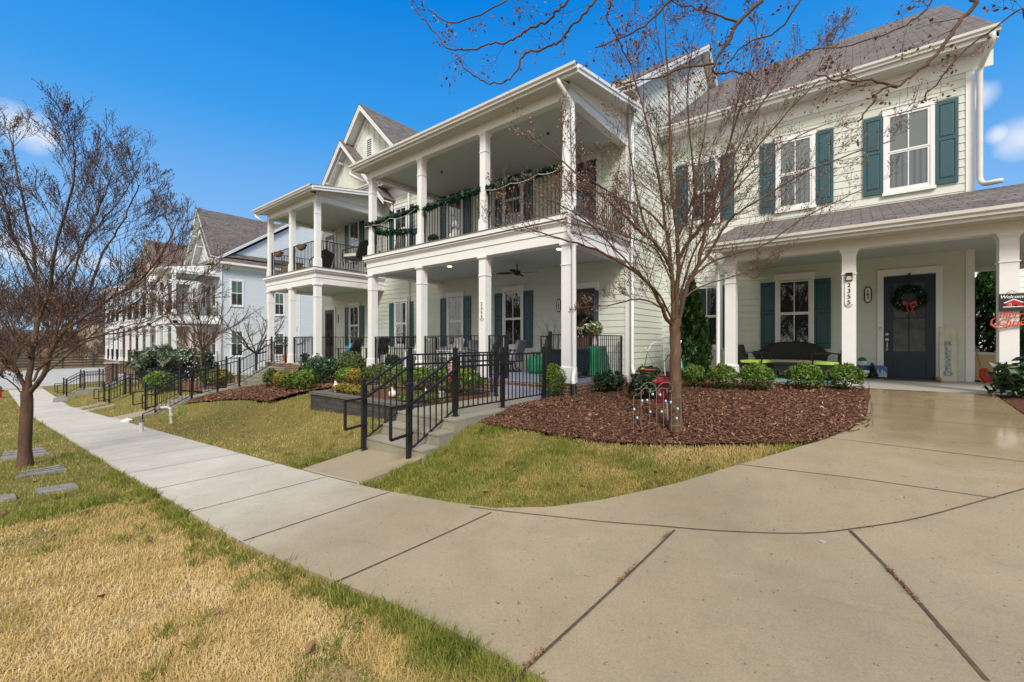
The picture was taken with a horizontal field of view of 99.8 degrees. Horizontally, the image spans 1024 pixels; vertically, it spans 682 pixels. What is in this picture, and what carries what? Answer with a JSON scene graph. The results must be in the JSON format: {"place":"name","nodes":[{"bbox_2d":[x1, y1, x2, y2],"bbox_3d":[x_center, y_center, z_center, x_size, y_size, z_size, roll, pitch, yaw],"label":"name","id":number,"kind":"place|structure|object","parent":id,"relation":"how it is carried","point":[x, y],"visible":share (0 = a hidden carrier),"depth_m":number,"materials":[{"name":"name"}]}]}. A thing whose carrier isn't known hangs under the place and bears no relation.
{"place":"outdoors","nodes":[
{"label":"outdoors","id":0,"kind":"place"},
{"bbox_2d":[0,368,136,387],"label":"road","id":1,"kind":"structure","parent":0,"point":[52,377],"depth_m":37.27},
{"bbox_2d":[8,388,385,543],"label":"sidewalk","id":2,"kind":"structure","parent":0,"point":[246,517],"depth_m":6.08,"materials":[{"name":"concrete"}]},
{"bbox_2d":[39,391,1023,681],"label":"slab joint","id":3,"kind":"object","parent":2,"relation":"on","point":[957,645],"visible":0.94,"depth_m":3.07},
{"bbox_2d":[0,329,1023,681],"bbox_3d":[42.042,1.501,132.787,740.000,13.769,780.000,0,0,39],"label":"ground","id":4,"kind":"structure","parent":0,"point":[248,409],"depth_m":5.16,"materials":[{"name":"green plant"}]},
{"bbox_2d":[0,447,49,460],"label":"drain slab","id":5,"kind":"structure","parent":4,"relation":"on","point":[40,452],"depth_m":8.56,"materials":[{"name":"grey concrete"}]},
{"bbox_2d":[15,465,66,478],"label":"drain slab","id":6,"kind":"structure","parent":4,"relation":"on","point":[59,468],"depth_m":6.92,"materials":[{"name":"grey concrete"}]},
{"bbox_2d":[35,482,78,495],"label":"drain slab","id":7,"kind":"structure","parent":4,"relation":"on","point":[54,489],"depth_m":5.81,"materials":[{"name":"grey concrete"}]},
{"bbox_2d":[0,355,124,367],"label":"rail fence","id":8,"kind":"object","parent":4,"relation":"on","point":[93,361],"visible":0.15,"depth_m":50.81,"materials":[{"name":"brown wood"}]},
{"bbox_2d":[0,262,135,347],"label":"woodland","id":9,"kind":"object","parent":4,"relation":"on","point":[20,295],"visible":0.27,"depth_m":69.79,"materials":[{"name":"brown plant"}]},
{"bbox_2d":[0,317,138,366],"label":"woodland","id":10,"kind":"object","parent":4,"relation":"on","point":[91,351],"visible":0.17,"depth_m":54.91,"materials":[{"name":"brown plant"}]},
{"bbox_2d":[64,380,146,397],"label":"stairs","id":11,"kind":"structure","parent":4,"relation":"on","point":[81,392],"depth_m":24.89,"materials":[{"name":"concrete"}]},
{"bbox_2d":[54,363,135,395],"bbox_3d":[-24.536,2.185,26.612,0.142,2.010,5.127,0,0,39],"label":"stair railing","id":12,"kind":"object","parent":11,"relation":"on","point":[87,378],"visible":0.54,"depth_m":25.68,"materials":[{"name":"black metal"}]},
{"bbox_2d":[57,364,170,395],"bbox_3d":[-23.599,2.185,25.863,0.142,2.010,5.127,0,0,39],"label":"stair railing","id":13,"kind":"object","parent":11,"relation":"on","point":[103,374],"visible":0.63,"depth_m":25.02,"materials":[{"name":"black metal"}]},
{"bbox_2d":[73,302,138,358],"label":"house","id":14,"kind":"structure","parent":4,"relation":"on","point":[92,328],"depth_m":61.15,"materials":[{"name":"beige paint"}]},
{"bbox_2d":[0,78,233,466],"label":"bare tree","id":15,"kind":"object","parent":4,"relation":"on","point":[25,450],"visible":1,"depth_m":7.37,"materials":[{"name":"brown plant"}]},
{"bbox_2d":[141,370,175,393],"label":"round bush","id":16,"kind":"object","parent":4,"relation":"on","point":[151,377],"visible":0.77,"depth_m":18.27,"materials":[{"name":"green plant"}]},
{"bbox_2d":[127,377,243,390],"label":"mulch","id":17,"kind":"object","parent":4,"relation":"on","point":[199,389],"visible":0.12,"depth_m":19.72,"materials":[{"name":"brown plant"}]},
{"bbox_2d":[123,343,192,381],"bbox_3d":[-21.391,1.296,26.440,5.890,2.611,3.481,0,0,39],"label":"juniper bush","id":18,"kind":"object","parent":17,"relation":"on","point":[146,359],"visible":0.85,"depth_m":25.10,"materials":[{"name":"green plant"}]},
{"bbox_2d":[166,317,227,378],"bbox_3d":[-18.956,0.348,26.139,3.578,3.911,3.301,0,0,39],"label":"bare tree","id":19,"kind":"object","parent":17,"relation":"on","point":[195,349],"visible":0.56,"depth_m":25.64,"materials":[{"name":"brown plant"}]},
{"bbox_2d":[180,336,215,379],"bbox_3d":[-17.353,1.000,23.793,1.759,2.643,1.627,0,0,0],"label":"decorated evergreen","id":20,"kind":"object","parent":17,"relation":"on","point":[209,357],"visible":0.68,"depth_m":23.86,"materials":[{"name":"green plant"}]},
{"bbox_2d":[144,277,261,371],"bbox_3d":[-15.753,-0.534,21.927,4.876,5.291,3.359,0,0,-3],"label":"bare tree","id":21,"kind":"object","parent":17,"relation":"on","point":[198,331],"visible":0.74,"depth_m":22.19,"materials":[{"name":"brown plant"}]},
{"bbox_2d":[201,306,312,369],"bbox_3d":[-11.953,0.040,20.205,4.043,3.682,4.283,0,0,39],"label":"bare tree","id":22,"kind":"object","parent":17,"relation":"on","point":[243,339],"visible":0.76,"depth_m":19.85,"materials":[{"name":"brown plant"}]},
{"bbox_2d":[102,208,313,376],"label":"apartment building","id":23,"kind":"structure","parent":4,"relation":"on","point":[245,254],"depth_m":33.66,"materials":[{"name":"white"}]},
{"bbox_2d":[230,279,243,306],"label":"window","id":24,"kind":"structure","parent":23,"relation":"in","point":[236,286],"depth_m":32.50,"materials":[{"name":"white glass"}]},
{"bbox_2d":[230,330,243,357],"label":"window","id":25,"kind":"structure","parent":23,"relation":"in","point":[233,351],"depth_m":32.47,"materials":[{"name":"white glass"}]},
{"bbox_2d":[274,292,284,315],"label":"window","id":26,"kind":"structure","parent":23,"relation":"in","point":[279,299],"depth_m":34.86,"materials":[{"name":"white glass"}]},
{"bbox_2d":[147,366,284,413],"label":"stairs","id":27,"kind":"structure","parent":4,"relation":"on","point":[255,379],"depth_m":16.96,"materials":[{"name":"concrete"}]},
{"bbox_2d":[132,336,272,410],"bbox_3d":[-11.899,1.170,16.989,0.142,2.820,4.697,0,0,39],"label":"stair railing","id":28,"kind":"object","parent":27,"relation":"on","point":[180,385],"visible":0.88,"depth_m":16.42,"materials":[{"name":"black metal"}]},
{"bbox_2d":[141,336,286,412],"bbox_3d":[-10.852,1.170,16.153,0.142,2.820,4.697,0,0,39],"label":"stair railing","id":29,"kind":"object","parent":27,"relation":"on","point":[191,380],"visible":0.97,"depth_m":16.04,"materials":[{"name":"black metal"}]},
{"bbox_2d":[0,377,490,536],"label":"grass","id":30,"kind":"structure","parent":4,"relation":"on","point":[96,460],"depth_m":8.15,"materials":[{"name":"green plant"}]},
{"bbox_2d":[183,380,359,402],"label":"mulch","id":31,"kind":"object","parent":4,"relation":"on","point":[198,399],"visible":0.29,"depth_m":13.98,"materials":[{"name":"brown plant"}]},
{"bbox_2d":[279,370,297,389],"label":"clipped shrub","id":32,"kind":"object","parent":31,"relation":"on","point":[286,378],"visible":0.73,"depth_m":13.70,"materials":[{"name":"green plant"}]},
{"bbox_2d":[291,368,318,389],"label":"clipped shrub","id":33,"kind":"object","parent":31,"relation":"on","point":[306,375],"visible":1,"depth_m":13.10,"materials":[{"name":"green plant"}]},
{"bbox_2d":[298,353,338,384],"bbox_3d":[-6.804,0.972,15.164,2.126,1.177,1.271,0,0,39],"label":"holly bush","id":34,"kind":"object","parent":31,"relation":"on","point":[320,366],"visible":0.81,"depth_m":14.71,"materials":[{"name":"green plant"}]},
{"bbox_2d":[333,350,365,378],"bbox_3d":[-5.428,0.874,14.577,1.203,1.215,1.081,0,0,39],"label":"holly bush","id":35,"kind":"object","parent":31,"relation":"on","point":[357,359],"visible":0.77,"depth_m":14.37,"materials":[{"name":"green plant"}]},
{"bbox_2d":[300,449,421,484],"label":"stair walk","id":36,"kind":"structure","parent":4,"relation":"on","point":[368,465],"depth_m":6.14,"materials":[{"name":"concrete"}]},
{"bbox_2d":[359,364,385,384],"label":"clipped shrub","id":37,"kind":"object","parent":4,"relation":"on","point":[377,370],"visible":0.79,"depth_m":12.13,"materials":[{"name":"green plant"}]},
{"bbox_2d":[309,385,490,420],"bbox_3d":[-2.364,1.561,10.253,3.770,0.778,3.125,0,0,39],"label":"raised bed","id":38,"kind":"object","parent":4,"relation":"on","point":[328,400],"visible":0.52,"depth_m":9.46,"materials":[{"name":"grey stone"}]},
{"bbox_2d":[380,365,406,387],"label":"clipped shrub","id":39,"kind":"object","parent":38,"relation":"on","point":[393,371],"visible":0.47,"depth_m":11.63,"materials":[{"name":"green plant"}]},
{"bbox_2d":[450,368,484,393],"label":"clipped shrub","id":40,"kind":"object","parent":38,"relation":"on","point":[465,376],"visible":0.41,"depth_m":10.17,"materials":[{"name":"green plant"}]},
{"bbox_2d":[366,395,538,460],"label":"stairs","id":41,"kind":"structure","parent":4,"relation":"on","point":[449,427],"depth_m":6.92,"materials":[{"name":"concrete"}]},
{"bbox_2d":[344,346,499,449],"bbox_3d":[-1.411,0.900,8.135,0.142,1.640,3.847,0,0,39],"label":"stair railing","id":42,"kind":"object","parent":41,"relation":"on","point":[365,396],"visible":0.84,"depth_m":7.53,"materials":[{"name":"black metal"}]},
{"bbox_2d":[389,346,546,458],"bbox_3d":[-0.497,0.900,7.437,0.142,1.640,3.897,0,0,39],"label":"stair railing","id":43,"kind":"object","parent":41,"relation":"on","point":[411,402],"visible":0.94,"depth_m":6.95,"materials":[{"name":"black metal"}]},
{"bbox_2d":[490,385,556,398],"bbox_3d":[0.247,1.278,9.765,1.440,0.445,0.630,0,0,39],"label":"porch step","id":44,"kind":"object","parent":4,"relation":"on","point":[510,391],"visible":0.21,"depth_m":9.52,"materials":[{"name":"grey paint"}]},
{"bbox_2d":[239,388,1023,681],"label":"front walk","id":45,"kind":"structure","parent":4,"relation":"on","point":[802,616],"depth_m":2.89,"materials":[{"name":"concrete"}]},
{"bbox_2d":[519,529,920,669],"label":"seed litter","id":46,"kind":"object","parent":45,"relation":"on","point":[543,649],"visible":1,"depth_m":2.38,"materials":[{"name":"brown plant"}]},
{"bbox_2d":[252,5,1023,401],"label":"apartment building","id":47,"kind":"structure","parent":4,"relation":"on","point":[934,223],"depth_m":11.42,"materials":[{"name":"white wood"}]},
{"bbox_2d":[325,310,333,358],"bbox_3d":[-9.060,-0.345,21.428,0.860,2.430,0.048,0,0,39],"label":"door","id":48,"kind":"structure","parent":47,"relation":"in","point":[329,315],"depth_m":21.41,"materials":[{"name":"grey paint"}]},
{"bbox_2d":[349,222,358,263],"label":"window","id":49,"kind":"structure","parent":47,"relation":"in","point":[353,228],"depth_m":20.07,"materials":[{"name":"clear glass"}]},
{"bbox_2d":[348,302,360,343],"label":"window","id":50,"kind":"structure","parent":47,"relation":"in","point":[353,311],"depth_m":20.10,"materials":[{"name":"clear glass"}]},
{"bbox_2d":[341,240,368,267],"bbox_3d":[-5.823,-3.319,16.207,0.895,0.982,0.771,0,0,19],"label":"rattan armchair","id":51,"kind":"object","parent":47,"relation":"on","point":[362,248],"visible":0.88,"depth_m":16.01,"materials":[{"name":"wicker"}]},
{"bbox_2d":[364,204,419,228],"bbox_3d":[-3.751,-3.871,13.406,2.764,0.383,0.326,0,0,39],"label":"garland","id":52,"kind":"object","parent":47,"relation":"attached to","point":[397,215],"visible":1,"depth_m":13.31},
{"bbox_2d":[372,228,416,237],"bbox_3d":[-3.626,-3.384,13.285,2.156,0.564,0.321,0,0,39],"label":"garland","id":53,"kind":"object","parent":47,"relation":"attached to","point":[396,232],"visible":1,"depth_m":13.17},
{"bbox_2d":[393,297,407,347],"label":"window","id":54,"kind":"structure","parent":47,"relation":"in","point":[400,309],"depth_m":17.89,"materials":[{"name":"white glass"}]},
{"bbox_2d":[393,201,407,247],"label":"window","id":55,"kind":"structure","parent":47,"relation":"in","point":[398,207],"depth_m":17.85,"materials":[{"name":"clear glass"}]},
{"bbox_2d":[421,186,480,212],"bbox_3d":[-1.684,-3.871,11.770,2.332,0.354,0.341,0,0,39],"label":"garland","id":56,"kind":"object","parent":47,"relation":"attached to","point":[428,207],"visible":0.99,"depth_m":11.73},
{"bbox_2d":[445,291,464,348],"bbox_3d":[-2.098,-0.785,15.851,0.950,2.070,0.085,0,0,39],"label":"window","id":57,"kind":"structure","parent":47,"relation":"in","point":[454,305],"depth_m":15.89,"materials":[{"name":"clear glass"}]},
{"bbox_2d":[447,190,462,237],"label":"window","id":58,"kind":"structure","parent":47,"relation":"in","point":[448,196],"depth_m":15.86,"materials":[{"name":"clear glass"}]},
{"bbox_2d":[491,332,508,386],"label":"porch stair railing","id":59,"kind":"object","parent":47,"relation":"attached to","point":[506,341],"visible":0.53,"depth_m":10.58,"materials":[{"name":"black metal"}]},
{"bbox_2d":[502,172,522,224],"bbox_3d":[0.027,-4.715,14.154,0.950,2.050,0.085,0,0,39],"label":"window","id":60,"kind":"structure","parent":47,"relation":"in","point":[510,193],"depth_m":14.16,"materials":[{"name":"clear glass"}]},
{"bbox_2d":[501,285,524,348],"bbox_3d":[0.027,-0.785,14.154,0.950,2.070,0.085,0,0,39],"label":"window","id":61,"kind":"structure","parent":47,"relation":"in","point":[512,301],"depth_m":14.16,"materials":[{"name":"clear glass"}]},
{"bbox_2d":[499,340,526,371],"bbox_3d":[0.031,0.425,13.037,0.680,0.950,0.626,0,0,29],"label":"swivel chair","id":62,"kind":"object","parent":47,"relation":"on","point":[520,345],"visible":0.59,"depth_m":12.84,"materials":[{"name":"grey fabric"}]},
{"bbox_2d":[483,164,561,192],"bbox_3d":[0.231,-3.867,10.267,2.463,0.318,0.322,0,0,39],"label":"garland","id":63,"kind":"object","parent":47,"relation":"attached to","point":[545,171],"visible":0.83,"depth_m":10.13},
{"bbox_2d":[540,331,551,393],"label":"porch stair railing","id":64,"kind":"object","parent":47,"relation":"attached to","point":[548,343],"visible":0.54,"depth_m":9.68,"materials":[{"name":"black metal"}]},
{"bbox_2d":[540,349,589,375],"bbox_3d":[1.387,0.545,11.113,0.780,0.710,1.180,0,0,39],"label":"deck box","id":65,"kind":"object","parent":47,"relation":"on","point":[555,356],"visible":0.18,"depth_m":10.93,"materials":[{"name":"blue paint"}]},
{"bbox_2d":[576,292,589,348],"bbox_3d":[2.022,-0.320,12.549,0.540,2.200,0.007,0,0,39],"label":"inner door","id":66,"kind":"structure","parent":47,"relation":"in","point":[579,300],"depth_m":12.52,"materials":[{"name":"brown wood"}]},
{"bbox_2d":[576,159,595,220],"bbox_3d":[2.076,-4.000,12.536,0.860,2.400,0.048,0,0,39],"label":"door","id":67,"kind":"structure","parent":47,"relation":"in","point":[579,170],"depth_m":12.45,"materials":[{"name":"grey paint"}]},
{"bbox_2d":[582,346,609,374],"bbox_3d":[2.250,0.500,11.553,0.779,0.760,0.690,0,0,39],"label":"draped table","id":68,"kind":"object","parent":47,"relation":"on","point":[597,360],"visible":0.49,"depth_m":11.32,"materials":[{"name":"green fabric"}]},
{"bbox_2d":[583,321,604,345],"bbox_3d":[2.220,-0.234,11.597,0.545,0.698,0.539,0,0,39],"label":"bouquet","id":69,"kind":"object","parent":68,"relation":"on","point":[596,328],"visible":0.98,"depth_m":11.49,"materials":[{"name":"green plant"}]},
{"bbox_2d":[687,151,720,226],"bbox_3d":[5.740,-4.530,12.894,0.970,2.080,0.085,0,0,39],"label":"window","id":70,"kind":"structure","parent":47,"relation":"in","point":[696,167],"depth_m":12.91,"materials":[{"name":"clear glass"}]},
{"bbox_2d":[694,279,723,349],"bbox_3d":[5.802,-0.785,12.844,0.950,2.070,0.085,0,0,39],"label":"window","id":71,"kind":"structure","parent":47,"relation":"in","point":[708,294],"depth_m":12.78,"materials":[{"name":"clear glass"}]},
{"bbox_2d":[741,375,836,382],"bbox_3d":[6.647,0.875,10.368,1.850,0.007,1.900,0,0,39],"label":"porch rug","id":72,"kind":"object","parent":47,"relation":"on","point":[781,377],"visible":0.07,"depth_m":9.96,"materials":[{"name":"teal fabric"}]},
{"bbox_2d":[738,344,770,372],"bbox_3d":[5.951,0.475,10.673,0.670,0.810,0.661,0,0,-43],"label":"patio chair","id":73,"kind":"object","parent":72,"relation":"on","point":[743,359],"visible":0.71,"depth_m":10.60,"materials":[{"name":"black plastic"}]},
{"bbox_2d":[752,341,830,371],"bbox_3d":[7.081,0.436,10.952,1.690,0.889,0.800,0,0,39],"label":"wicker settee","id":74,"kind":"object","parent":72,"relation":"on","point":[793,351],"visible":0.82,"depth_m":11.15,"materials":[{"name":"black wicker"}]},
{"bbox_2d":[810,349,841,378],"bbox_3d":[7.106,0.475,9.686,0.661,0.810,0.670,0,0,33],"label":"patio chair","id":75,"kind":"object","parent":72,"relation":"on","point":[826,365],"visible":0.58,"depth_m":9.51,"materials":[{"name":"black plastic"}]},
{"bbox_2d":[773,271,815,343],"bbox_3d":[7.514,-0.785,11.478,0.950,2.070,0.085,0,0,39],"label":"window","id":76,"kind":"structure","parent":47,"relation":"in","point":[794,300],"depth_m":11.47,"materials":[{"name":"white glass"}]},
{"bbox_2d":[775,126,816,213],"bbox_3d":[7.529,-4.530,11.465,0.970,2.080,0.085,0,0,39],"label":"window","id":77,"kind":"structure","parent":47,"relation":"in","point":[810,141],"depth_m":11.43,"materials":[{"name":"white glass"}]},
{"bbox_2d":[889,273,929,314],"bbox_3d":[9.219,-1.112,10.019,0.742,0.982,0.222,0,0,39],"label":"wreath","id":78,"kind":"object","parent":47,"relation":"attached to","point":[904,306],"visible":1,"depth_m":9.99,"materials":[{"name":"green plant"}]},
{"bbox_2d":[881,95,937,196],"bbox_3d":[9.268,-4.530,10.077,0.970,2.080,0.085,0,0,39],"label":"window","id":79,"kind":"structure","parent":47,"relation":"in","point":[916,146],"depth_m":10.06,"materials":[{"name":"white glass"}]},
{"bbox_2d":[884,274,935,378],"bbox_3d":[9.267,-0.335,10.059,0.900,2.430,0.107,0,0,39],"label":"door","id":80,"kind":"structure","parent":47,"relation":"in","point":[909,338],"depth_m":10.05,"materials":[{"name":"blue paint"}]},
{"bbox_2d":[939,327,956,381],"bbox_3d":[9.733,0.272,9.626,0.270,1.220,0.045,0,-4,39],"label":"blessed sign","id":81,"kind":"object","parent":47,"relation":"on","point":[947,357],"visible":1,"depth_m":9.61,"materials":[{"name":"beige wood"}]},
{"bbox_2d":[998,290,1023,310],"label":"welcome sign","id":82,"kind":"object","parent":47,"relation":"hanging from","point":[1011,302],"visible":1,"depth_m":7.15,"materials":[{"name":"black"}]},
{"bbox_2d":[633,382,680,432],"bbox_3d":[1.992,0.938,5.913,0.649,0.773,0.028,0,0,4],"label":"garden fence","id":83,"kind":"object","parent":4,"relation":"on","point":[659,394],"visible":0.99,"depth_m":5.92,"materials":[{"name":"metal"}]},
{"bbox_2d":[478,379,872,444],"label":"mulch","id":84,"kind":"object","parent":4,"relation":"on","point":[867,393],"visible":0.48,"depth_m":6.56,"materials":[{"name":"brown plant"}]},
{"bbox_2d":[540,362,566,396],"bbox_3d":[0.878,0.829,9.138,0.610,0.796,0.589,0,0,39],"label":"cypress shrub","id":85,"kind":"object","parent":84,"relation":"on","point":[553,372],"visible":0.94,"depth_m":9.04,"materials":[{"name":"green plant"}]},
{"bbox_2d":[591,368,626,391],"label":"holly shrub","id":86,"kind":"object","parent":84,"relation":"on","point":[608,380],"visible":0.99,"depth_m":9.41,"materials":[{"name":"green plant"}]},
{"bbox_2d":[625,372,657,399],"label":"holly shrub","id":87,"kind":"object","parent":84,"relation":"on","point":[637,381],"visible":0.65,"depth_m":8.00,"materials":[{"name":"green plant"}]},
{"bbox_2d":[645,335,681,420],"bbox_3d":[2.270,0.605,6.467,0.552,1.422,0.021,0,0,0],"label":"shepherd hook","id":88,"kind":"object","parent":84,"relation":"on","point":[662,344],"visible":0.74,"depth_m":6.46,"materials":[{"name":"black paint"}]},
{"bbox_2d":[653,375,668,402],"bbox_3d":[2.241,0.701,6.418,0.304,0.400,0.263,0,0,39],"label":"lantern feeder","id":89,"kind":"object","parent":88,"relation":"attached to","point":[659,380],"visible":0.8,"depth_m":6.36,"materials":[{"name":"red plastic"}]},
{"bbox_2d":[508,380,854,440],"bbox_3d":[2.882,1.050,7.635,4.988,0.445,5.523,0,0,39],"label":"fallen leaf","id":90,"kind":"object","parent":84,"relation":"on","point":[742,407],"visible":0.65,"depth_m":7.82,"materials":[{"name":"brown plant"}]},
{"bbox_2d":[681,363,707,387],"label":"boxwood","id":91,"kind":"object","parent":84,"relation":"on","point":[691,372],"visible":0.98,"depth_m":9.11,"materials":[{"name":"green plant"}]},
{"bbox_2d":[476,0,927,431],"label":"bare tree","id":92,"kind":"object","parent":84,"relation":"on","point":[674,320],"visible":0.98,"depth_m":5.71,"materials":[{"name":"brown plant"}]},
{"bbox_2d":[707,363,740,388],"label":"boxwood","id":93,"kind":"object","parent":84,"relation":"on","point":[723,373],"visible":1,"depth_m":8.64,"materials":[{"name":"green plant"}]},
{"bbox_2d":[738,362,777,389],"bbox_3d":[4.824,0.694,8.469,0.677,0.605,0.646,0,0,39],"label":"boxwood","id":94,"kind":"object","parent":84,"relation":"on","point":[763,373],"visible":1,"depth_m":8.34,"materials":[{"name":"green plant"}]},
{"bbox_2d":[782,361,827,388],"bbox_3d":[5.675,0.665,8.355,0.733,0.596,0.678,0,0,39],"label":"boxwood","id":95,"kind":"object","parent":84,"relation":"on","point":[801,370],"visible":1,"depth_m":8.21,"materials":[{"name":"green plant"}]},
{"bbox_2d":[825,362,865,389],"bbox_3d":[6.287,0.662,8.135,0.626,0.571,0.588,0,0,39],"label":"boxwood","id":96,"kind":"object","parent":84,"relation":"on","point":[852,371],"visible":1,"depth_m":8.02,"materials":[{"name":"green plant"}]},
{"bbox_2d":[679,275,712,380],"bbox_3d":[4.827,-0.389,11.625,1.130,2.887,1.096,0,0,39],"label":"arborvitae","id":97,"kind":"object","parent":4,"relation":"on","point":[693,315],"visible":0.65,"depth_m":11.34,"materials":[{"name":"green plant"}]},
{"bbox_2d":[408,0,1023,149],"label":"bare tree","id":98,"kind":"object","parent":4,"relation":"on","point":[909,8],"visible":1,"depth_m":2.69,"materials":[{"name":"brown plant"}]},
{"bbox_2d":[975,271,1023,358],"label":"arborvitae","id":99,"kind":"object","parent":4,"relation":"on","point":[985,291],"visible":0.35,"depth_m":12.02,"materials":[{"name":"green plant"}]},
{"bbox_2d":[995,395,1023,412],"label":"mulch","id":100,"kind":"object","parent":4,"relation":"on","point":[1017,403],"visible":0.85,"depth_m":6.61,"materials":[{"name":"brown wood"}]},
{"bbox_2d":[982,356,1023,398],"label":"laurel shrub","id":101,"kind":"object","parent":100,"relation":"on","point":[1008,377],"visible":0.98,"depth_m":6.83,"materials":[{"name":"green plant"}]},
{"bbox_3d":[-18.093,2.960,21.573,1.408,1.280,3.262,0,0,39],"label":"stairs","id":102,"kind":"object","parent":4,"relation":"on","visible":0},
{"bbox_2d":[93,364,186,401],"bbox_3d":[-18.644,2.115,21.811,0.142,1.870,3.677,0,0,39],"label":"stair railing","id":103,"kind":"object","parent":102,"relation":"on","point":[124,376],"visible":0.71,"depth_m":21.22,"materials":[{"name":"black metal"}]},
{"bbox_2d":[98,364,193,402],"bbox_3d":[-17.706,2.115,21.063,0.142,1.870,3.677,0,0,39],"label":"stair railing","id":104,"kind":"object","parent":102,"relation":"on","point":[110,389],"visible":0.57,"depth_m":20.39,"materials":[{"name":"black metal"}]},
{"bbox_2d":[0,0,1023,329],"label":"sky","id":105,"kind":"structure","parent":0,"point":[249,104],"materials":[{"name":"blue"}]},
{"bbox_2d":[975,352,995,379],"bbox_3d":[10.909,0.555,9.972,0.540,0.650,0.520,0,0,39],"label":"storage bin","id":106,"kind":"object","parent":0,"point":[986,358],"visible":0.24,"depth_m":9.79,"materials":[{"name":"beige plastic"}]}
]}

